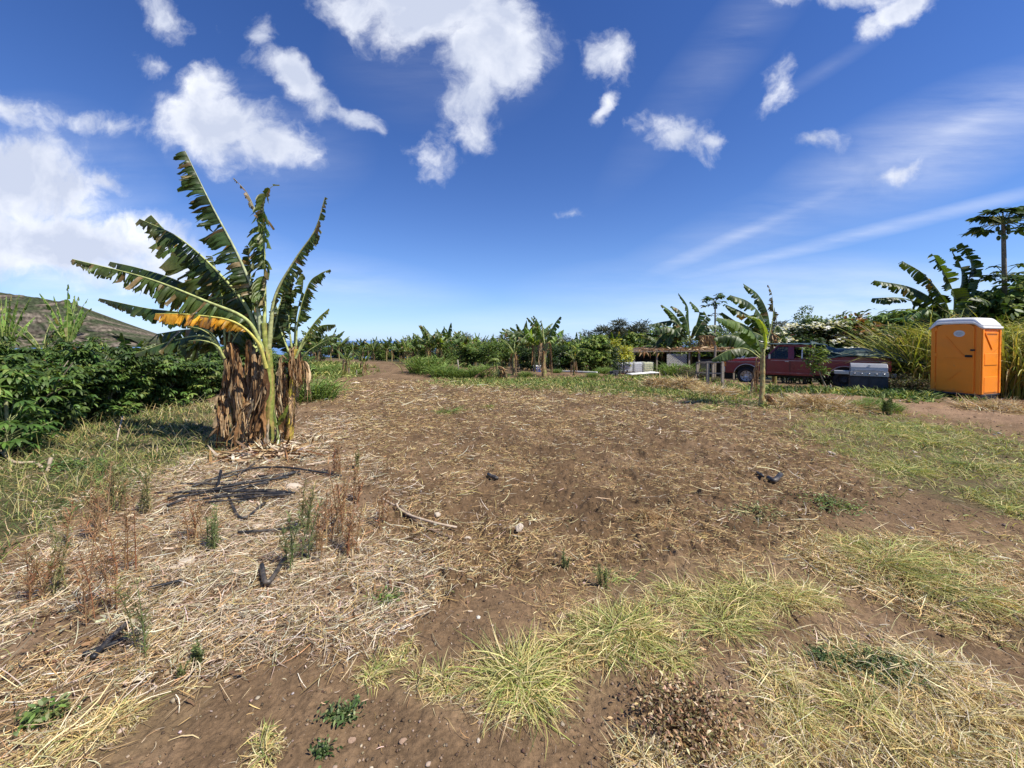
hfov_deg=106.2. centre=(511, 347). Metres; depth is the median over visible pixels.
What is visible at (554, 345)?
banana plant
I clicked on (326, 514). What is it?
dry weed
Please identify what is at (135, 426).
grass
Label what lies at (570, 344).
green bush
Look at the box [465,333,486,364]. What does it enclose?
banana plant
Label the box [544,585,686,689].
grass tuft
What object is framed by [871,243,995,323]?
banana plant
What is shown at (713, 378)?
scrubby bush
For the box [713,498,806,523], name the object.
weed
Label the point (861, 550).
grass tuft
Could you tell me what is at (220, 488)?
irrigation pipe
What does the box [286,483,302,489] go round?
stone
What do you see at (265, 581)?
irrigation pipe
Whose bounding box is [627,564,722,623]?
grass tuft
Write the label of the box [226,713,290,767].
grass tuft
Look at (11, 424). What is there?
leafy plant
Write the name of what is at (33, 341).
banana plant
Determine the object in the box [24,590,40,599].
irrigation pipe
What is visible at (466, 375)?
tall grass clump
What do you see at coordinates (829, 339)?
flowering bush
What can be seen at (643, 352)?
hanging dead leaf
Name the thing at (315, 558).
irrigation pipe
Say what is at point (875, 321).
light green bush
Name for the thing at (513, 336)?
banana plant
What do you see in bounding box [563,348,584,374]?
banana plant
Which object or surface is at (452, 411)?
grass tuft
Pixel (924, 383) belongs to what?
scrubby bush
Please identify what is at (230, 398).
banana plant
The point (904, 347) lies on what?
cane grass
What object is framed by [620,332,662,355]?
green bush
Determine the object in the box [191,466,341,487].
irrigation pipe
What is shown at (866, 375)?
gas grill
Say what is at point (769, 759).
grass tuft
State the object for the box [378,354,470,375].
tall grass clump
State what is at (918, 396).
grass
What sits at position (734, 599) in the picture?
grass tuft
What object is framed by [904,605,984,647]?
grass tuft
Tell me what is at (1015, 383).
cane grass
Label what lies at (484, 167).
sky
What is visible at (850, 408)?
hay heap
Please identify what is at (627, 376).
grass
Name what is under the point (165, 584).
irrigation pipe
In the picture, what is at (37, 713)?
weed
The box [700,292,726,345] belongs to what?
papaya tree
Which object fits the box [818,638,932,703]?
weed
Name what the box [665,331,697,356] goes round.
green bush
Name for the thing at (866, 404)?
tall grass clump
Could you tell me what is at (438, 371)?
tall grass clump
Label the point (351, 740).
stone
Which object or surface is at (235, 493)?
irrigation pipe
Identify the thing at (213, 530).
dry weed
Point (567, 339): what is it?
grey green tree
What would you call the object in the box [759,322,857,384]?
flowering bush
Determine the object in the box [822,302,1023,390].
cane grass
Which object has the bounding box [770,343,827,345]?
tarpaulin
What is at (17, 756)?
straw litter
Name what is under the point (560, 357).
dark bush
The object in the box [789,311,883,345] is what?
reddish bush
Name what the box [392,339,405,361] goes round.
banana plant
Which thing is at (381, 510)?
dry weed
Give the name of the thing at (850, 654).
grass tuft
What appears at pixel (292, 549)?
dry weed
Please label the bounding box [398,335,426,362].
banana plant
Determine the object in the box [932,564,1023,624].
grass tuft
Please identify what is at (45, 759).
grass tuft
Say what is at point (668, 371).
tall grass clump
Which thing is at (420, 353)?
green bush
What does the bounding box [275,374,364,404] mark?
tall grass clump
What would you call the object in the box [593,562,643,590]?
grass tuft
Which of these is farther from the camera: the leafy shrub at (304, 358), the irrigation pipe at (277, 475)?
the leafy shrub at (304, 358)
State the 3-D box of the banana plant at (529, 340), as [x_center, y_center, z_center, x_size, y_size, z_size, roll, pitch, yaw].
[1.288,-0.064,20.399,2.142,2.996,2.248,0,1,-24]
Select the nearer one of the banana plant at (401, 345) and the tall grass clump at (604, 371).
the tall grass clump at (604, 371)
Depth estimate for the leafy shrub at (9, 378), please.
5.59 m
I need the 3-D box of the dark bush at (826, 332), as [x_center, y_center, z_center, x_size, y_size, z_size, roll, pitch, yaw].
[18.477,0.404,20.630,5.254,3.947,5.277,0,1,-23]
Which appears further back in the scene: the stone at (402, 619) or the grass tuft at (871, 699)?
the stone at (402, 619)
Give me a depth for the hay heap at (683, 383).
12.87 m
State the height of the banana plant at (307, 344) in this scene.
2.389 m
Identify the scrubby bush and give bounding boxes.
[672,366,695,377]
[687,368,710,379]
[710,376,720,381]
[888,378,912,390]
[889,373,925,390]
[900,377,930,391]
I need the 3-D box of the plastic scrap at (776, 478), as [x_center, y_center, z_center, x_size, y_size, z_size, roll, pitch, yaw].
[3.034,1.494,4.405,0.255,0.078,0.118,0,1,-22]
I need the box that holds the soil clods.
[0,378,1023,767]
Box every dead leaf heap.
[160,434,334,473]
[253,429,351,453]
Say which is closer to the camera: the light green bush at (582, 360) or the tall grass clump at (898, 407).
the tall grass clump at (898, 407)
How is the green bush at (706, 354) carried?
on the ground at (206, 727)
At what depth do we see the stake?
23.99 m
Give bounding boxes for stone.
[177,556,194,567]
[248,727,263,739]
[252,524,263,528]
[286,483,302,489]
[348,737,355,743]
[398,616,409,623]
[399,738,406,744]
[515,523,523,531]
[556,612,566,619]
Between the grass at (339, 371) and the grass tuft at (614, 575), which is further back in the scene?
the grass at (339, 371)
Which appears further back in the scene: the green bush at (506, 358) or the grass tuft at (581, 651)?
the green bush at (506, 358)
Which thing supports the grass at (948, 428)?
on the ground at (206, 727)
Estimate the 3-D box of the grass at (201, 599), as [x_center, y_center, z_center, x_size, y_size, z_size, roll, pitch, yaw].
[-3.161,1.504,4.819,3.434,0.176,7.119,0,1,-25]
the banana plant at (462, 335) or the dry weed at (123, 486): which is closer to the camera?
the dry weed at (123, 486)
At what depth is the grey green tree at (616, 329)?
60.90 m
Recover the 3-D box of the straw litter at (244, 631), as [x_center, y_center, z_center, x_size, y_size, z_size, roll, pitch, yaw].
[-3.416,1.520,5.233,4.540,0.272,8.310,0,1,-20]
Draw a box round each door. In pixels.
[851,377,867,388]
[869,378,886,389]
[933,324,974,392]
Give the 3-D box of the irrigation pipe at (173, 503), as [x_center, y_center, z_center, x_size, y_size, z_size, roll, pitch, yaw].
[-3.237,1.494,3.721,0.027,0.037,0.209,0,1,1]
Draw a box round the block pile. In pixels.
[609,370,618,375]
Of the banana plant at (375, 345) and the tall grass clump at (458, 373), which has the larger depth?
the banana plant at (375, 345)
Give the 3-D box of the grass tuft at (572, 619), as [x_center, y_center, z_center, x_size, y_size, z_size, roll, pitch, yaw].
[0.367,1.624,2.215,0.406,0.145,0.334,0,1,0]
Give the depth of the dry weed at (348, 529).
2.95 m
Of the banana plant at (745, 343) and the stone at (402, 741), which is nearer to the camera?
the stone at (402, 741)
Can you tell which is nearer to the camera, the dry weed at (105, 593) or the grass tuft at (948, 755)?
the grass tuft at (948, 755)
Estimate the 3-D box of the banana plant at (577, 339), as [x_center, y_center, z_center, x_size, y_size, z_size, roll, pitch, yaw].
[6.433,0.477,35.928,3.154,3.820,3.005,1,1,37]
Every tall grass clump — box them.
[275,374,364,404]
[312,366,336,371]
[320,363,347,369]
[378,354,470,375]
[419,363,465,377]
[435,367,469,377]
[454,370,479,377]
[459,362,504,377]
[516,370,533,377]
[552,369,563,372]
[581,372,598,376]
[591,366,619,373]
[648,361,710,377]
[842,399,880,409]
[853,395,894,405]
[868,401,913,412]
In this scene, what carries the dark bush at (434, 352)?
on the ground at (206, 727)
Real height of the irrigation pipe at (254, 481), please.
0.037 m
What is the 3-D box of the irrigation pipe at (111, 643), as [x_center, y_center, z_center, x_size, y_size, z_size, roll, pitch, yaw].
[-2.118,1.573,2.059,0.072,0.039,0.243,1,1,36]
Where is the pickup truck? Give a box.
[724,344,896,387]
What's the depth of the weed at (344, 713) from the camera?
1.66 m
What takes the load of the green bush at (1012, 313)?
on the ground at (206, 727)
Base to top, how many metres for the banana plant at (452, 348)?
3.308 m
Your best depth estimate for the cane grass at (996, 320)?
13.78 m
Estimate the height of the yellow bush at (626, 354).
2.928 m
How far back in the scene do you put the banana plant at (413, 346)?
27.33 m
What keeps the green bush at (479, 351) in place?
on the ground at (206, 727)
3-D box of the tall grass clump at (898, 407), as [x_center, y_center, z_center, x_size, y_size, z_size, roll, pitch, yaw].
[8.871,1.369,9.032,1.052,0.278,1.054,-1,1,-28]
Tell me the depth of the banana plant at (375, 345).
32.95 m
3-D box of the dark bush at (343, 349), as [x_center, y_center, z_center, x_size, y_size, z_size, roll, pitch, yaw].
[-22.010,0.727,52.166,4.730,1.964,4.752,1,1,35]
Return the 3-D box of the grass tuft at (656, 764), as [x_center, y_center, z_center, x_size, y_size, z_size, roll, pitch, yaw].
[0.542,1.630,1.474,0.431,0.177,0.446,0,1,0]
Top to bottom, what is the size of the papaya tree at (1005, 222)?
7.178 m
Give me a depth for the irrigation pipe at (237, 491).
3.93 m
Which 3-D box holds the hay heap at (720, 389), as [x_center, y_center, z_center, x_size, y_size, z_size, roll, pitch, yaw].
[6.196,1.398,11.846,2.505,0.766,2.119,0,1,0]
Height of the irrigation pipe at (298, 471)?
0.039 m
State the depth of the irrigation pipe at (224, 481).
4.34 m
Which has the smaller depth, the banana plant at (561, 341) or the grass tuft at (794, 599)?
the grass tuft at (794, 599)
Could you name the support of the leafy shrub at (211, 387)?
on the ground at (206, 727)
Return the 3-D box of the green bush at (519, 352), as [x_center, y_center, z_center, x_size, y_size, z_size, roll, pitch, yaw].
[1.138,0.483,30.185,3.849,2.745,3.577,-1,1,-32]
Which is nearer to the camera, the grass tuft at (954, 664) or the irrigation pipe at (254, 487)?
the grass tuft at (954, 664)
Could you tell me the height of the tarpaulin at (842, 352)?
0.953 m
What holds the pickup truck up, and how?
on the ground at (206, 727)
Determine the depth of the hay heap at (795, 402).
9.32 m
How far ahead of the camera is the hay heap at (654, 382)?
13.34 m
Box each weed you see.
[0,535,62,605]
[1,691,86,735]
[6,453,126,477]
[19,525,73,596]
[45,508,128,625]
[55,461,117,547]
[70,494,153,575]
[99,467,132,511]
[108,570,169,656]
[128,466,156,513]
[175,495,210,539]
[176,660,189,680]
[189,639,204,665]
[203,503,221,550]
[275,493,326,571]
[294,477,321,533]
[308,734,345,767]
[310,484,346,558]
[313,693,365,728]
[320,449,359,534]
[331,439,343,476]
[341,501,365,558]
[350,460,367,504]
[353,449,360,469]
[363,586,407,606]
[373,487,392,528]
[560,549,571,569]
[596,563,610,586]
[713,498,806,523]
[770,487,881,518]
[794,643,850,671]
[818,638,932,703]
[879,392,895,414]
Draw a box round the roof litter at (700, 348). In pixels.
[635,345,733,354]
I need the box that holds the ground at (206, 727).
[0,349,1023,767]
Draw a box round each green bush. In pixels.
[309,346,333,354]
[323,346,342,357]
[348,346,367,358]
[375,350,391,360]
[409,348,435,359]
[434,347,459,365]
[458,344,485,366]
[463,340,502,365]
[492,343,523,367]
[502,339,536,368]
[549,339,586,369]
[559,348,597,372]
[563,334,612,371]
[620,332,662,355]
[624,326,680,355]
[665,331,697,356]
[692,330,728,356]
[763,336,809,383]
[812,309,887,347]
[816,308,950,388]
[838,313,898,345]
[868,319,908,347]
[892,275,1023,337]
[970,285,1023,326]
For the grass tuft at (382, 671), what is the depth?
1.90 m
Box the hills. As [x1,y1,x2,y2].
[0,292,162,347]
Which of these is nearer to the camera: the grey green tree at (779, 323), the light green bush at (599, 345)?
the light green bush at (599, 345)
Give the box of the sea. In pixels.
[15,341,697,357]
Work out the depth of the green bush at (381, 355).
39.82 m
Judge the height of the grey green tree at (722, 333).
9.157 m
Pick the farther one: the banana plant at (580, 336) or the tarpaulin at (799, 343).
the banana plant at (580, 336)
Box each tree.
[547,333,571,353]
[569,329,595,342]
[591,317,654,342]
[681,323,735,356]
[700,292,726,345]
[767,319,796,379]
[789,305,840,381]
[799,343,832,387]
[959,206,1023,322]
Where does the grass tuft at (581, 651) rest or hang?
on the ground at (206, 727)
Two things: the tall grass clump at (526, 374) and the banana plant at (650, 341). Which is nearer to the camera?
the tall grass clump at (526, 374)
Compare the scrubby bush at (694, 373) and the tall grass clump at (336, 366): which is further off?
the tall grass clump at (336, 366)
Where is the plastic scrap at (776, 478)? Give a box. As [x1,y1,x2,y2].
[766,472,782,482]
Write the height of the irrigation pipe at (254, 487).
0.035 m
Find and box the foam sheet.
[626,371,658,374]
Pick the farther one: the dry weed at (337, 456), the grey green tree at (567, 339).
the grey green tree at (567, 339)
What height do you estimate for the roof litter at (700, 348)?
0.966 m
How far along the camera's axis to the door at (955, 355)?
11.21 m
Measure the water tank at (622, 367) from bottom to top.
0.898 m
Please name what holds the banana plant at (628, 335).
on the ground at (206, 727)
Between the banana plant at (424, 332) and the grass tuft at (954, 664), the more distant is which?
the banana plant at (424, 332)
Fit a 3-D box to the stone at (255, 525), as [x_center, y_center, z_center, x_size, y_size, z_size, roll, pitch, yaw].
[-2.205,1.560,3.339,0.099,0.036,0.080,20,0,-6]
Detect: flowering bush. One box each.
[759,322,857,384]
[773,319,869,385]
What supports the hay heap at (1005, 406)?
on the ground at (206, 727)
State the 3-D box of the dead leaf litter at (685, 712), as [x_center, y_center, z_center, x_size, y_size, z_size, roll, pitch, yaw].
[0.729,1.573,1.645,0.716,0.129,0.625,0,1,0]
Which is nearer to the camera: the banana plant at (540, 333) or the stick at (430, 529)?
the stick at (430, 529)
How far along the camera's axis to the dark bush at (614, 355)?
26.63 m
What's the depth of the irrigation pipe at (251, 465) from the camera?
4.54 m
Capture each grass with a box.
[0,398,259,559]
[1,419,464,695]
[286,360,381,379]
[416,374,809,414]
[590,373,744,387]
[611,593,1023,767]
[700,381,987,403]
[742,407,1023,525]
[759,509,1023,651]
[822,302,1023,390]
[832,325,922,386]
[851,321,1022,395]
[886,313,1023,361]
[892,310,1023,399]
[913,310,1023,346]
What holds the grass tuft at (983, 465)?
on the ground at (206, 727)
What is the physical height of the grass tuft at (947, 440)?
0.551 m
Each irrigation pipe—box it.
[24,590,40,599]
[82,624,145,656]
[89,621,128,659]
[147,578,182,589]
[154,471,294,493]
[166,497,187,506]
[167,489,276,499]
[173,482,268,493]
[180,483,230,484]
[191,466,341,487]
[192,490,291,501]
[202,492,285,499]
[205,462,254,480]
[205,494,269,502]
[206,478,237,482]
[213,476,288,488]
[214,470,299,495]
[216,470,222,486]
[227,490,295,493]
[228,497,265,519]
[233,473,256,488]
[234,493,290,497]
[237,524,306,533]
[256,473,300,476]
[256,547,280,560]
[259,556,286,584]
[300,552,320,561]
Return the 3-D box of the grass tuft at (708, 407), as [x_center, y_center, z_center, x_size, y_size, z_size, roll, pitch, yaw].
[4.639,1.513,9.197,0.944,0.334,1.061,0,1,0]
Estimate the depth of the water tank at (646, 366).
28.06 m
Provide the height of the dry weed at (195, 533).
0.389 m
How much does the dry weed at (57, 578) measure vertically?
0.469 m
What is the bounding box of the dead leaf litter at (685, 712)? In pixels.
[600,656,775,767]
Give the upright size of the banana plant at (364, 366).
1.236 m
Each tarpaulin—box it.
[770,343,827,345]
[810,340,930,363]
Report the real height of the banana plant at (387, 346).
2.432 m
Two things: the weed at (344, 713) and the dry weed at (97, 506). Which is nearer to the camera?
the weed at (344, 713)
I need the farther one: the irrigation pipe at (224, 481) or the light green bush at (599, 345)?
the light green bush at (599, 345)
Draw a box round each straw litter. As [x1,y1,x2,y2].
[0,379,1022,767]
[0,405,472,753]
[0,607,280,767]
[299,377,917,610]
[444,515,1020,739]
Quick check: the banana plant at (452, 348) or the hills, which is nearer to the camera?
the banana plant at (452, 348)
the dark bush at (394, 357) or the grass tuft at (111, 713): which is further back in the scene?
the dark bush at (394, 357)
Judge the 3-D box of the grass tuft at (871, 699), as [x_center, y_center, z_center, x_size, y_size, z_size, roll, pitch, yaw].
[1.576,1.625,1.740,0.540,0.236,0.591,0,1,0]
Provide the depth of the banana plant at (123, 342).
13.26 m
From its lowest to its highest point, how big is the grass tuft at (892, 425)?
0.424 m
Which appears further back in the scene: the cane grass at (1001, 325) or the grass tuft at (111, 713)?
the cane grass at (1001, 325)
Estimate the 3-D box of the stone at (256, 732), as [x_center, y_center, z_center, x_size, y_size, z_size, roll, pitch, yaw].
[-1.062,1.608,1.598,0.044,0.018,0.053,0,1,5]
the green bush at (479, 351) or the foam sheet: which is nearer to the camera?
the foam sheet
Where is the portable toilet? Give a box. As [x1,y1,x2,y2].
[929,318,1003,399]
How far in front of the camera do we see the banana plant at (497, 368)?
16.92 m
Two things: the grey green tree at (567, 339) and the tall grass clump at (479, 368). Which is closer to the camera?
the tall grass clump at (479, 368)
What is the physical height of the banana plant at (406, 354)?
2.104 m
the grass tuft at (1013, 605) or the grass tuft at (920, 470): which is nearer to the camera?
the grass tuft at (1013, 605)
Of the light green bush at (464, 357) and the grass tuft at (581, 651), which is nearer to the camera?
the grass tuft at (581, 651)
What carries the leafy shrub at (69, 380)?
on the ground at (206, 727)
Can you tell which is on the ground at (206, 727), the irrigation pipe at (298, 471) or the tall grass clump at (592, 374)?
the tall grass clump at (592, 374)
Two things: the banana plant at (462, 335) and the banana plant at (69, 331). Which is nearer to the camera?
the banana plant at (69, 331)
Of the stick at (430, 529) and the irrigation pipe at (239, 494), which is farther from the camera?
the irrigation pipe at (239, 494)
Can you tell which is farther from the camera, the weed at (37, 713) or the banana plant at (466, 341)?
the banana plant at (466, 341)
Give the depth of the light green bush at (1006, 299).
14.51 m
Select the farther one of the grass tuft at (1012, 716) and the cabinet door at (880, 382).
the cabinet door at (880, 382)
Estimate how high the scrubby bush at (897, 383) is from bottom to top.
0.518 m
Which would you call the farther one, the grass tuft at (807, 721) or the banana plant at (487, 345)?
the banana plant at (487, 345)
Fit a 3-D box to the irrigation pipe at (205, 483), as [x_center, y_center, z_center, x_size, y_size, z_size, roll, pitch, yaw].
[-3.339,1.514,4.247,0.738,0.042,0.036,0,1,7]
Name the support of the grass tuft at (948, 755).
on the ground at (206, 727)
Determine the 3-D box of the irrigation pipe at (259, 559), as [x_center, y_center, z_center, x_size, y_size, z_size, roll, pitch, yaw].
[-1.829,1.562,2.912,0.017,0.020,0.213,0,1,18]
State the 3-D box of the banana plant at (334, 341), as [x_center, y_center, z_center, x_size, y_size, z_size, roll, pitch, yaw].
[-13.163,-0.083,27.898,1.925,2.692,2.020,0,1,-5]
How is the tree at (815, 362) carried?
on the ground at (206, 727)
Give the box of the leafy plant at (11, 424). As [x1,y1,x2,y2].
[0,396,66,454]
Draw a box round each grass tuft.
[0,690,170,767]
[51,685,163,747]
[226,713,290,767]
[346,634,409,694]
[382,632,423,670]
[394,646,467,715]
[428,405,470,415]
[433,608,607,757]
[530,612,639,689]
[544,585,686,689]
[544,604,600,642]
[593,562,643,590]
[598,711,696,767]
[615,601,720,688]
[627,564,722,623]
[667,550,811,655]
[692,403,725,411]
[710,716,793,767]
[734,559,855,626]
[739,642,868,766]
[754,571,863,619]
[790,648,937,762]
[798,625,917,704]
[804,528,934,578]
[848,694,1003,767]
[858,456,954,480]
[861,513,1020,576]
[866,415,947,431]
[871,663,1023,767]
[876,630,1023,713]
[883,422,994,448]
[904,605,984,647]
[927,450,1023,478]
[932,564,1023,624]
[953,482,1023,519]
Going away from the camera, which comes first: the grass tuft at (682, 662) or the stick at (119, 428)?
the grass tuft at (682, 662)
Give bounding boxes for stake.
[714,346,715,377]
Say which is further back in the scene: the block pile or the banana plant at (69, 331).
the block pile
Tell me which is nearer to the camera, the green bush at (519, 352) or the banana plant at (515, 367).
the banana plant at (515, 367)
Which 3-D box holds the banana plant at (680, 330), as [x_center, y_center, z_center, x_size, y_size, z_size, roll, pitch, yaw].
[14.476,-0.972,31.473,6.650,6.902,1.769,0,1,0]
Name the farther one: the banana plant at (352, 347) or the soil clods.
the banana plant at (352, 347)
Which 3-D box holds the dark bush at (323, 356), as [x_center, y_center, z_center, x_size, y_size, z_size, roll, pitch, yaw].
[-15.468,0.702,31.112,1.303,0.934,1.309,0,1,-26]
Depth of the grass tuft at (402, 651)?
2.02 m
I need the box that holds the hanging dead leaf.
[635,350,662,356]
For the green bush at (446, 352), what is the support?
on the ground at (206, 727)
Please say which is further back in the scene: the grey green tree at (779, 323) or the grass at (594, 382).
the grey green tree at (779, 323)
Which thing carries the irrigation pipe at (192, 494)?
on the straw litter at (244, 631)
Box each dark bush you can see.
[287,343,327,355]
[314,351,327,360]
[329,347,364,357]
[366,346,408,360]
[410,348,445,361]
[517,348,549,370]
[536,344,572,370]
[592,345,629,372]
[754,329,828,381]
[789,320,861,345]
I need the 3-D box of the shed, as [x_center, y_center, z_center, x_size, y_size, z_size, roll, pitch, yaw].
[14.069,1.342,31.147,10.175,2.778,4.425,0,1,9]
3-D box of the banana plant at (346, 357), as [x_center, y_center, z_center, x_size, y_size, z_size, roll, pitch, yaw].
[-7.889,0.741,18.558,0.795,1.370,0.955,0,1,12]
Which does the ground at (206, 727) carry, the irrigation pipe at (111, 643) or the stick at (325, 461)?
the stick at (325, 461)
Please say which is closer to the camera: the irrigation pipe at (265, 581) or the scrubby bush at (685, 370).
the irrigation pipe at (265, 581)
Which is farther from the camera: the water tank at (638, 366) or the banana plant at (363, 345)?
the banana plant at (363, 345)
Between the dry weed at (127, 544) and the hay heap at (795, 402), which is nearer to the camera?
the dry weed at (127, 544)
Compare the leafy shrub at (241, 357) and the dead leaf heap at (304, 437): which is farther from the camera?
the leafy shrub at (241, 357)
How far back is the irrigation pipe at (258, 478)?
4.33 m
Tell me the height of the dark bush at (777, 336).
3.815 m
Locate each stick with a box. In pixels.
[0,450,43,468]
[45,458,52,471]
[116,416,122,440]
[306,457,353,465]
[383,498,456,528]
[399,505,452,538]
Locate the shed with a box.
[622,346,744,378]
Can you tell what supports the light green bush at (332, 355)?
on the ground at (206, 727)
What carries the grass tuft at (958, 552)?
on the ground at (206, 727)
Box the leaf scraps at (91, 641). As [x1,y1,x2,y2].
[0,405,463,710]
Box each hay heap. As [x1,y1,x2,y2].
[618,504,673,529]
[632,371,678,388]
[660,374,710,389]
[678,381,754,396]
[764,388,860,413]
[784,393,904,414]
[929,392,1023,414]
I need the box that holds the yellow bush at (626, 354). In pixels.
[610,337,633,365]
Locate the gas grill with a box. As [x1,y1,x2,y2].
[834,363,888,389]
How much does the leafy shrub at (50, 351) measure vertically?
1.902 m
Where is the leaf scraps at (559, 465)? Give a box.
[297,377,918,597]
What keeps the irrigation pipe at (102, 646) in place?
on the straw litter at (244, 631)
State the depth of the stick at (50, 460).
4.89 m
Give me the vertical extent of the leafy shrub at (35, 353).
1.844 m
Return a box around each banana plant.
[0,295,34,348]
[1,313,77,362]
[39,284,91,348]
[70,151,327,449]
[102,333,155,359]
[135,256,262,448]
[268,269,335,441]
[273,405,288,443]
[299,338,316,361]
[301,326,339,361]
[320,328,344,360]
[335,336,351,359]
[335,349,355,372]
[342,339,362,359]
[352,338,371,358]
[352,351,371,375]
[364,336,382,361]
[380,337,396,361]
[382,337,396,361]
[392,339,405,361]
[394,336,404,360]
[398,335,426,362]
[401,337,414,361]
[405,335,424,360]
[412,329,444,358]
[417,325,442,359]
[426,328,460,360]
[427,323,460,353]
[446,329,464,364]
[451,329,480,356]
[454,331,481,363]
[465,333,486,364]
[472,333,493,365]
[474,358,507,378]
[477,334,494,362]
[488,334,511,366]
[493,333,528,374]
[500,324,536,368]
[502,320,537,369]
[510,323,558,371]
[526,316,563,376]
[546,336,561,357]
[551,331,579,370]
[560,332,579,369]
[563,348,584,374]
[572,333,590,366]
[607,332,627,346]
[615,330,642,346]
[636,325,689,367]
[649,293,725,367]
[712,307,776,405]
[718,284,785,383]
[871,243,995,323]
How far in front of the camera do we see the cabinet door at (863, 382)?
12.90 m
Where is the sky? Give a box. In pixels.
[0,0,1023,340]
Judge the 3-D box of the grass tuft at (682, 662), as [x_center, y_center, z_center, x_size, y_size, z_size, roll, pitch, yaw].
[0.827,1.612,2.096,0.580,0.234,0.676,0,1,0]
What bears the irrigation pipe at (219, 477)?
on the straw litter at (244, 631)
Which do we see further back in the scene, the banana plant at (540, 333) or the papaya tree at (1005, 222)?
the banana plant at (540, 333)
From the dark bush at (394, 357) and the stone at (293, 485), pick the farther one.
the dark bush at (394, 357)
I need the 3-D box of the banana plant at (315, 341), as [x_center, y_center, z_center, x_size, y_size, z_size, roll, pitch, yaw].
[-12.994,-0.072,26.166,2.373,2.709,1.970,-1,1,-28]
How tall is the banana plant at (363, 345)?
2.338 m
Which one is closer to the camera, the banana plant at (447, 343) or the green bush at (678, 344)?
the banana plant at (447, 343)
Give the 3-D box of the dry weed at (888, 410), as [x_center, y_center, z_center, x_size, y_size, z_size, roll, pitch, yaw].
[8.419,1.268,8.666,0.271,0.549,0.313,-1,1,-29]
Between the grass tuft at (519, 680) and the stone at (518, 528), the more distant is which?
the stone at (518, 528)
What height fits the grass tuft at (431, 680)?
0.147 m
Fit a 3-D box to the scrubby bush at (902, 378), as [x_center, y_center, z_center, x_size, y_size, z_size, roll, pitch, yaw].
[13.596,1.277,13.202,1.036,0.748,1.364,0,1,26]
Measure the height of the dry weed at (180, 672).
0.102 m
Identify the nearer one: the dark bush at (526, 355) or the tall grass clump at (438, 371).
the tall grass clump at (438, 371)
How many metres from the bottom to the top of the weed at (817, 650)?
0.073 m
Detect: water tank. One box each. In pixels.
[612,362,623,373]
[623,362,633,373]
[632,362,642,372]
[642,362,653,374]
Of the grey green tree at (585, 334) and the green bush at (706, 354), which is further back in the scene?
the grey green tree at (585, 334)
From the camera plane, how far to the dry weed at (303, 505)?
3.25 m
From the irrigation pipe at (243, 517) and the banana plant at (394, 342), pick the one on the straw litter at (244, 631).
the irrigation pipe at (243, 517)
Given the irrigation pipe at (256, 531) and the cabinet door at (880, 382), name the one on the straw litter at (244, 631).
the irrigation pipe at (256, 531)
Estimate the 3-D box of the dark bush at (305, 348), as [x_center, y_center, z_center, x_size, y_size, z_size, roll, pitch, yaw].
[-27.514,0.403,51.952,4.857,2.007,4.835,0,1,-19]
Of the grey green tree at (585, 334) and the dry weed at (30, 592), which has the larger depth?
the grey green tree at (585, 334)
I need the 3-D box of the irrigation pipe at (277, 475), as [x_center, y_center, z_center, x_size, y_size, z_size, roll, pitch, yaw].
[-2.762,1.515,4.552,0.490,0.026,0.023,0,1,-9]
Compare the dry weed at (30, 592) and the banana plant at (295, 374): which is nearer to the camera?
the dry weed at (30, 592)
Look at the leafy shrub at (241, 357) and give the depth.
12.64 m
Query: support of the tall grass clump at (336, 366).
on the ground at (206, 727)
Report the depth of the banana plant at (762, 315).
18.15 m
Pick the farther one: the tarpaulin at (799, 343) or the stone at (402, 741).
the tarpaulin at (799, 343)
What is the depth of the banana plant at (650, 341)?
33.01 m
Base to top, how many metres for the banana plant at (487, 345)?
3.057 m
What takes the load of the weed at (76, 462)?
on the ground at (206, 727)
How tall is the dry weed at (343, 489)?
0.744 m
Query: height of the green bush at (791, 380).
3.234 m
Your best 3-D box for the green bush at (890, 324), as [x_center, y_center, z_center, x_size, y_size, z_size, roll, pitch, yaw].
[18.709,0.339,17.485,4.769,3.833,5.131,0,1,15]
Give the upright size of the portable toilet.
2.350 m
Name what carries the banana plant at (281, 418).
on the ground at (206, 727)
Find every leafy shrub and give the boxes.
[0,336,64,403]
[0,353,101,444]
[0,367,38,421]
[21,337,110,369]
[39,341,185,419]
[42,354,112,399]
[102,351,221,407]
[175,350,244,399]
[203,346,261,387]
[244,348,288,374]
[281,349,317,375]
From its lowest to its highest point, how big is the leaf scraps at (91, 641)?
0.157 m
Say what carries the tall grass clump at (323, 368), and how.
on the ground at (206, 727)
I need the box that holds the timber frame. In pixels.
[696,361,723,384]
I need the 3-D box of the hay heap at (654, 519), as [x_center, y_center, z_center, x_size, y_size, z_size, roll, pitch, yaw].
[1.245,1.558,3.523,0.698,0.258,0.549,0,1,0]
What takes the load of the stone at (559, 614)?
on the ground at (206, 727)
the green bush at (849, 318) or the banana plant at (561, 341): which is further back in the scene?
the banana plant at (561, 341)
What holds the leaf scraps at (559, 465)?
on the ground at (206, 727)
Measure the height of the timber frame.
1.078 m

